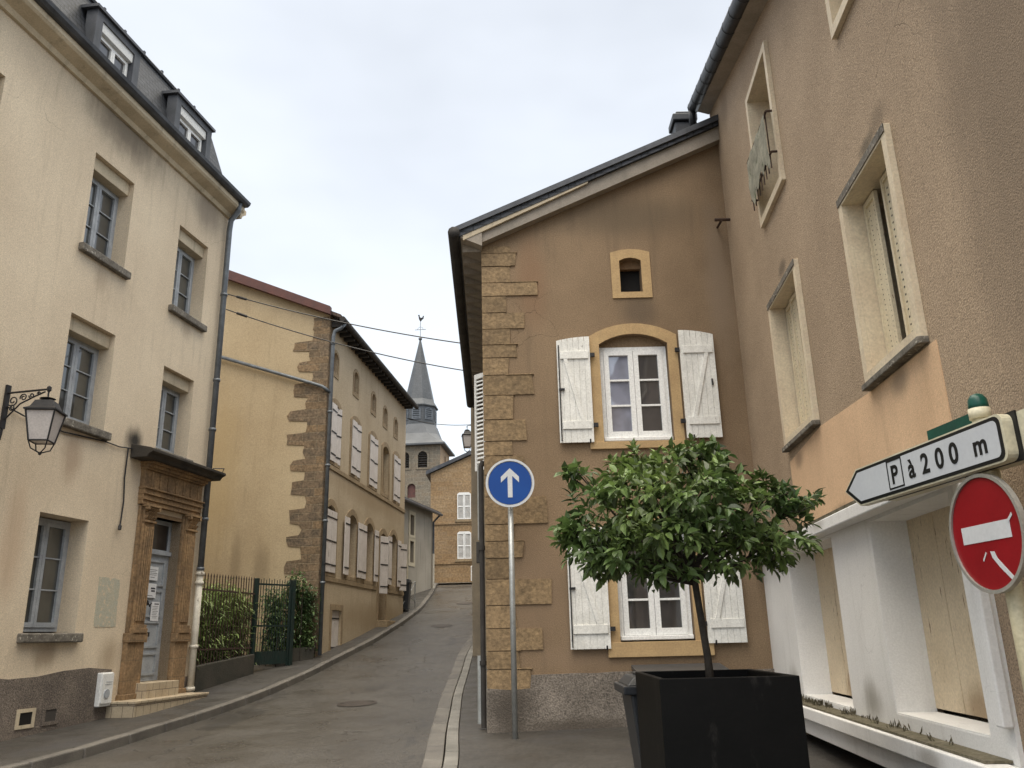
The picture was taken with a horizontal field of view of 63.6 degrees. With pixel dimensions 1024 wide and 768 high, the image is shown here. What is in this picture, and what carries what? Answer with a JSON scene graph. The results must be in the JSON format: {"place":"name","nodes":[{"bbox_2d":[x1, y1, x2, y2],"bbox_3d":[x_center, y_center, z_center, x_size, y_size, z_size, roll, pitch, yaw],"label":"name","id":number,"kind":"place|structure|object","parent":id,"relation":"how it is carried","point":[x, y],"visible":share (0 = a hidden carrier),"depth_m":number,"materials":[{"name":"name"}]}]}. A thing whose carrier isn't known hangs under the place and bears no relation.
{"place":"outdoors","nodes":[
{"label":"outdoors","id":0,"kind":"place"},
{"bbox_2d":[0,589,430,766],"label":"pavement","id":1,"kind":"structure","parent":0,"point":[16,750],"depth_m":13.70,"materials":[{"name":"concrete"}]},
{"bbox_2d":[194,572,254,691],"bbox_3d":[-6.211,5.495,17.870,0.200,2.721,2.400,-4,-17,10],"label":"iron railing","id":2,"kind":"object","parent":1,"relation":"on","point":[210,674],"visible":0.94,"depth_m":17.75,"materials":[{"name":"black metal"}]},
{"bbox_2d":[196,577,260,668],"bbox_3d":[-6.795,5.466,18.058,1.757,2.581,3.659,-4,-17,9],"label":"bamboo hedge","id":3,"kind":"object","parent":1,"relation":"on","point":[222,643],"visible":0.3,"depth_m":18.23,"materials":[{"name":"green plant"}]},
{"bbox_2d":[250,578,295,670],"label":"garden gate","id":4,"kind":"structure","parent":1,"relation":"on","point":[262,657],"depth_m":19.61,"materials":[{"name":"metal"}]},
{"bbox_2d":[258,568,320,666],"bbox_3d":[-5.573,5.861,20.613,1.478,2.473,1.552,-1,-17,0],"label":"ivy shrub","id":5,"kind":"object","parent":1,"relation":"on","point":[306,597],"visible":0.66,"depth_m":20.75,"materials":[{"name":"green plant"}]},
{"bbox_2d":[274,647,313,672],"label":"garden wall","id":6,"kind":"structure","parent":1,"relation":"on","point":[307,653],"depth_m":20.48,"materials":[{"name":"grey concrete"}]},
{"bbox_2d":[403,581,411,609],"bbox_3d":[-4.092,7.934,30.962,0.600,1.020,0.660,-1,-17,0],"label":"wheelie bin","id":7,"kind":"object","parent":1,"relation":"on","point":[406,598],"visible":0.44,"depth_m":30.72,"materials":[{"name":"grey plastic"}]},
{"bbox_2d":[403,581,415,606],"bbox_3d":[-3.925,8.039,31.191,0.043,1.277,2.161,-4,-17,7],"label":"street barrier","id":8,"kind":"object","parent":1,"relation":"on","point":[415,592],"visible":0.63,"depth_m":32.13,"materials":[{"name":"metal"}]},
{"bbox_2d":[51,586,472,767],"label":"road","id":9,"kind":"structure","parent":0,"point":[400,675],"depth_m":13.42,"materials":[{"name":"grey asphalt"}]},
{"bbox_2d":[337,700,376,705],"bbox_3d":[-2.813,5.792,14.981,0.720,0.055,0.720,-1,-17,0],"label":"manhole cover","id":10,"kind":"object","parent":9,"relation":"on","point":[358,703],"visible":1,"depth_m":15.00,"materials":[{"name":"metal"}]},
{"bbox_2d":[431,624,451,626],"bbox_3d":[-2.340,8.030,27.448,0.720,0.104,0.720,-1,-17,0],"label":"manhole cover","id":11,"kind":"object","parent":9,"relation":"on","point":[441,625],"visible":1,"depth_m":27.48,"materials":[{"name":"metal"}]},
{"bbox_2d":[422,632,472,767],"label":"gutter","id":12,"kind":"object","parent":9,"relation":"on","point":[435,752],"visible":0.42,"depth_m":12.69,"materials":[{"name":"concrete"}]},
{"bbox_2d":[96,0,731,459],"label":"sky","id":13,"kind":"structure","parent":0,"point":[355,134],"materials":[{"name":"white"}]},
{"bbox_2d":[437,584,471,586],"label":"road","id":14,"kind":"structure","parent":0,"point":[458,585],"depth_m":41.16,"materials":[{"name":"grey asphalt"}]},
{"bbox_2d":[458,656,885,767],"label":"pavement","id":15,"kind":"structure","parent":0,"point":[479,747],"depth_m":9.62,"materials":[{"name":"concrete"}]},
{"bbox_2d":[486,459,533,738],"bbox_3d":[0.009,2.879,10.963,0.670,3.805,0.150,-1,-17,0],"label":"one way sign","id":16,"kind":"object","parent":15,"relation":"on","point":[510,484],"visible":1,"depth_m":11.30,"materials":[{"name":"metal"}]},
{"bbox_2d":[614,670,675,767],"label":"wheelie bin","id":17,"kind":"object","parent":15,"relation":"on","point":[625,685],"visible":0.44,"depth_m":7.01,"materials":[{"name":"grey plastic"}]},
{"bbox_2d":[631,663,727,670],"bbox_3d":[2.245,4.173,10.812,1.210,0.940,0.750,-1,-17,0],"label":"cellar hatch","id":18,"kind":"object","parent":15,"relation":"on","point":[678,667],"visible":0.21,"depth_m":11.04,"materials":[{"name":"grey stone"}]},
{"bbox_2d":[635,669,809,767],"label":"planter box","id":19,"kind":"object","parent":15,"relation":"on","point":[738,718],"visible":1,"depth_m":5.58,"materials":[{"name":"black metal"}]},
{"bbox_2d":[544,432,827,676],"bbox_3d":[1.455,1.376,6.596,2.150,2.025,1.758,10,-20,-32],"label":"potted tree","id":20,"kind":"object","parent":19,"relation":"on","point":[606,549],"visible":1,"depth_m":6.39,"materials":[{"name":"green plant"}]},
{"bbox_2d":[846,393,1023,690],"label":"sign post","id":21,"kind":"object","parent":15,"relation":"on","point":[976,449],"visible":1,"depth_m":4.62,"materials":[{"name":"white metal"}]},
{"bbox_3d":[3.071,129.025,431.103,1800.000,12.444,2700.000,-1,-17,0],"label":"ground","id":22,"kind":"structure","parent":0,"visible":0},
{"bbox_2d":[0,0,250,741],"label":"town house","id":23,"kind":"structure","parent":22,"relation":"on","point":[124,202],"depth_m":14.39,"materials":[{"name":"beige paint"}]},
{"bbox_2d":[0,385,67,454],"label":"street lamp","id":24,"kind":"object","parent":23,"relation":"attached to","point":[45,417],"visible":1,"depth_m":11.79,"materials":[{"name":"black metal"}]},
{"bbox_2d":[16,517,83,642],"bbox_3d":[-7.266,3.064,12.960,0.480,1.910,1.320,-4,-17,10],"label":"window","id":25,"kind":"structure","parent":23,"relation":"in","point":[52,539],"depth_m":13.14,"materials":[{"name":"grey paint"}]},
{"bbox_2d":[59,335,111,440],"bbox_3d":[-7.310,0.011,13.968,0.450,1.680,1.350,-4,-17,10],"label":"window","id":26,"kind":"structure","parent":23,"relation":"in","point":[81,359],"depth_m":14.16,"materials":[{"name":"grey paint"}]},
{"bbox_2d":[78,178,130,279],"bbox_3d":[-7.376,-2.904,14.880,0.450,1.710,1.310,-4,-17,10],"label":"window","id":27,"kind":"structure","parent":23,"relation":"in","point":[97,244],"depth_m":15.05,"materials":[{"name":"grey paint"}]},
{"bbox_2d":[147,583,156,597],"bbox_3d":[-6.789,3.880,15.511,0.004,0.260,0.340,-4,-17,10],"label":"paper notice","id":28,"kind":"object","parent":23,"relation":"attached to","point":[151,590],"visible":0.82,"depth_m":15.55,"materials":[{"name":"white paper"}]},
{"bbox_2d":[149,566,158,580],"bbox_3d":[-6.793,3.583,15.617,0.004,0.250,0.330,-4,-17,10],"label":"paper notice","id":29,"kind":"object","parent":23,"relation":"attached to","point":[153,573],"visible":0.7,"depth_m":15.65,"materials":[{"name":"white paper"}]},
{"bbox_2d":[150,602,159,620],"bbox_3d":[-6.743,4.295,15.589,0.004,0.350,0.260,-4,-17,10],"label":"paper notice","id":30,"kind":"object","parent":23,"relation":"attached to","point":[154,614],"visible":1,"depth_m":15.59,"materials":[{"name":"white paper"}]},
{"bbox_2d":[140,520,171,680],"bbox_3d":[-6.780,4.028,15.518,0.154,2.940,0.960,-4,-17,10],"label":"door","id":31,"kind":"structure","parent":23,"relation":"in","point":[161,554],"depth_m":15.74,"materials":[{"name":"grey paint"}]},
{"bbox_2d":[155,385,192,461],"bbox_3d":[-6.823,0.777,16.426,0.450,1.570,1.270,-4,-17,10],"label":"window","id":32,"kind":"structure","parent":23,"relation":"in","point":[169,403],"depth_m":16.71,"materials":[{"name":"grey paint"}]},
{"bbox_2d":[168,247,206,332],"bbox_3d":[-6.883,-2.093,17.349,0.450,1.720,1.300,-4,-17,10],"label":"window","id":33,"kind":"structure","parent":23,"relation":"in","point":[183,279],"depth_m":17.56,"materials":[{"name":"grey paint"}]},
{"bbox_2d":[0,583,437,767],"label":"kerb","id":34,"kind":"structure","parent":22,"relation":"on","point":[83,751],"depth_m":13.56,"materials":[{"name":"concrete"}]},
{"bbox_2d":[203,270,418,656],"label":"stone house","id":35,"kind":"structure","parent":22,"relation":"on","point":[309,446],"depth_m":23.29,"materials":[{"name":"beige paint"}]},
{"bbox_2d":[331,611,333,647],"bbox_3d":[-4.920,6.738,22.404,0.042,1.140,0.414,-3,-17,6],"label":"cellar door","id":36,"kind":"structure","parent":35,"relation":"in","point":[332,611],"depth_m":22.54,"materials":[{"name":"paint"}]},
{"bbox_2d":[333,611,338,647],"bbox_3d":[-4.872,6.864,22.817,0.042,1.140,0.404,-3,-17,6],"label":"cellar door","id":37,"kind":"structure","parent":35,"relation":"in","point":[336,613],"depth_m":22.82,"materials":[{"name":"paint"}]},
{"bbox_2d":[404,497,442,594],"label":"grey house","id":38,"kind":"structure","parent":22,"relation":"on","point":[419,525],"depth_m":37.80,"materials":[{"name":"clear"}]},
{"bbox_2d":[408,537,414,566],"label":"window","id":39,"kind":"structure","parent":38,"relation":"in","point":[409,563],"depth_m":36.64,"materials":[{"name":"beige stone"}]},
{"bbox_2d":[408,510,415,538],"bbox_3d":[-4.576,6.335,37.049,0.230,1.220,0.820,-5,-17,12],"label":"window","id":40,"kind":"structure","parent":38,"relation":"in","point":[410,512],"depth_m":37.10,"materials":[{"name":"beige stone"}]},
{"bbox_2d":[405,315,454,507],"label":"church tower","id":41,"kind":"structure","parent":22,"relation":"on","point":[426,447],"depth_m":77.54,"materials":[{"name":"grey stone"}]},
{"bbox_2d":[408,484,414,497],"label":"lower window","id":42,"kind":"structure","parent":41,"relation":"in","point":[411,488],"depth_m":75.93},
{"bbox_2d":[426,451,471,584],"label":"ochre end house","id":43,"kind":"structure","parent":22,"relation":"on","point":[450,481],"depth_m":43.80,"materials":[{"name":"ochre render"}]},
{"bbox_2d":[443,644,472,767],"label":"kerb","id":44,"kind":"structure","parent":22,"relation":"on","point":[451,759],"depth_m":12.23,"materials":[{"name":"concrete"}]},
{"bbox_2d":[471,407,487,655],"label":"weathered house","id":45,"kind":"structure","parent":22,"relation":"on","point":[476,604],"depth_m":21.79,"materials":[{"name":"grey"}]},
{"bbox_2d":[461,425,470,452],"bbox_3d":[-1.464,1.971,29.755,0.699,1.037,0.396,1,-17,-8],"label":"street lamp","id":46,"kind":"object","parent":45,"relation":"attached to","point":[466,437],"visible":0.83,"depth_m":29.59,"materials":[{"name":"white glass"}]},
{"bbox_2d":[407,418,470,425],"bbox_3d":[-2.726,1.398,30.986,3.403,0.856,0.062,-14,-21,35],"label":"overhead cable","id":47,"kind":"object","parent":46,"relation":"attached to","point":[432,423],"visible":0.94,"depth_m":31.19,"materials":[{"name":"black metal"}]},
{"bbox_2d":[448,114,774,732],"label":"corner house","id":48,"kind":"structure","parent":22,"relation":"on","point":[596,315],"depth_m":12.54,"materials":[{"name":"brown paint"}]},
{"bbox_2d":[227,293,459,343],"bbox_3d":[-3.727,-1.452,18.272,5.354,1.436,0.062,-2,-17,3],"label":"overhead cable","id":49,"kind":"object","parent":48,"relation":"attached to","point":[240,297],"visible":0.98,"depth_m":18.24,"materials":[{"name":"black metal"}]},
{"bbox_2d":[226,309,462,370],"bbox_3d":[-3.747,-0.992,19.073,5.510,1.106,0.062,4,-18,-16],"label":"overhead cable","id":50,"kind":"object","parent":48,"relation":"attached to","point":[241,314],"visible":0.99,"depth_m":18.94,"materials":[{"name":"black metal"}]},
{"bbox_2d":[599,346,672,441],"bbox_3d":[1.879,0.143,12.585,1.030,1.500,0.120,-1,-17,0],"label":"window","id":51,"kind":"structure","parent":48,"relation":"in","point":[634,380],"depth_m":12.60,"materials":[{"name":"white paint"}]},
{"bbox_2d":[617,534,693,640],"bbox_3d":[2.009,2.876,11.749,1.020,1.460,0.120,-1,-17,0],"label":"window","id":52,"kind":"structure","parent":48,"relation":"in","point":[643,615],"depth_m":11.66,"materials":[{"name":"white paint"}]},
{"bbox_2d":[668,111,696,133],"bbox_3d":[3.100,-4.243,14.790,0.440,1.320,0.450,-1,-17,0],"label":"chimney stack","id":53,"kind":"object","parent":48,"relation":"on","point":[679,121],"visible":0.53,"depth_m":14.73,"materials":[{"name":"paint"}]},
{"bbox_2d":[687,0,1023,767],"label":"shop building","id":54,"kind":"structure","parent":22,"relation":"on","point":[877,244],"depth_m":7.14,"materials":[{"name":"paint"}]},
{"bbox_2d":[747,114,769,203],"bbox_3d":[3.099,-2.770,10.406,0.026,0.719,1.080,-3,-17,4],"label":"faded cloth","id":55,"kind":"object","parent":54,"relation":"hanging from","point":[759,159],"visible":1,"depth_m":10.41,"materials":[{"name":"white fabric"}]},
{"bbox_2d":[745,41,785,227],"bbox_3d":[3.332,-3.150,10.501,0.476,1.949,1.220,-3,-17,4],"label":"window frame","id":56,"kind":"structure","parent":54,"relation":"in","point":[760,98],"depth_m":10.81,"materials":[{"name":"beige stone"}]},
{"bbox_2d":[766,259,819,452],"bbox_3d":[3.429,-0.296,9.679,0.425,1.930,1.420,-3,-17,4],"label":"window frame","id":57,"kind":"structure","parent":54,"relation":"in","point":[799,412],"depth_m":10.06,"materials":[{"name":"beige stone"}]},
{"bbox_2d":[825,0,853,39],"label":"window frame","id":58,"kind":"structure","parent":54,"relation":"in","point":[837,10],"depth_m":7.60,"materials":[{"name":"beige stone"}]},
{"bbox_2d":[802,693,953,744],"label":"ledge weeds","id":59,"kind":"object","parent":54,"relation":"on","point":[829,705],"visible":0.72,"depth_m":7.88,"materials":[{"name":"green plant"}]},
{"bbox_2d":[836,123,928,391],"bbox_3d":[3.188,-1.010,6.849,0.425,1.850,1.270,-3,-17,4],"label":"window frame","id":60,"kind":"structure","parent":54,"relation":"in","point":[891,327],"depth_m":7.17,"materials":[{"name":"beige stone"}]}
]}

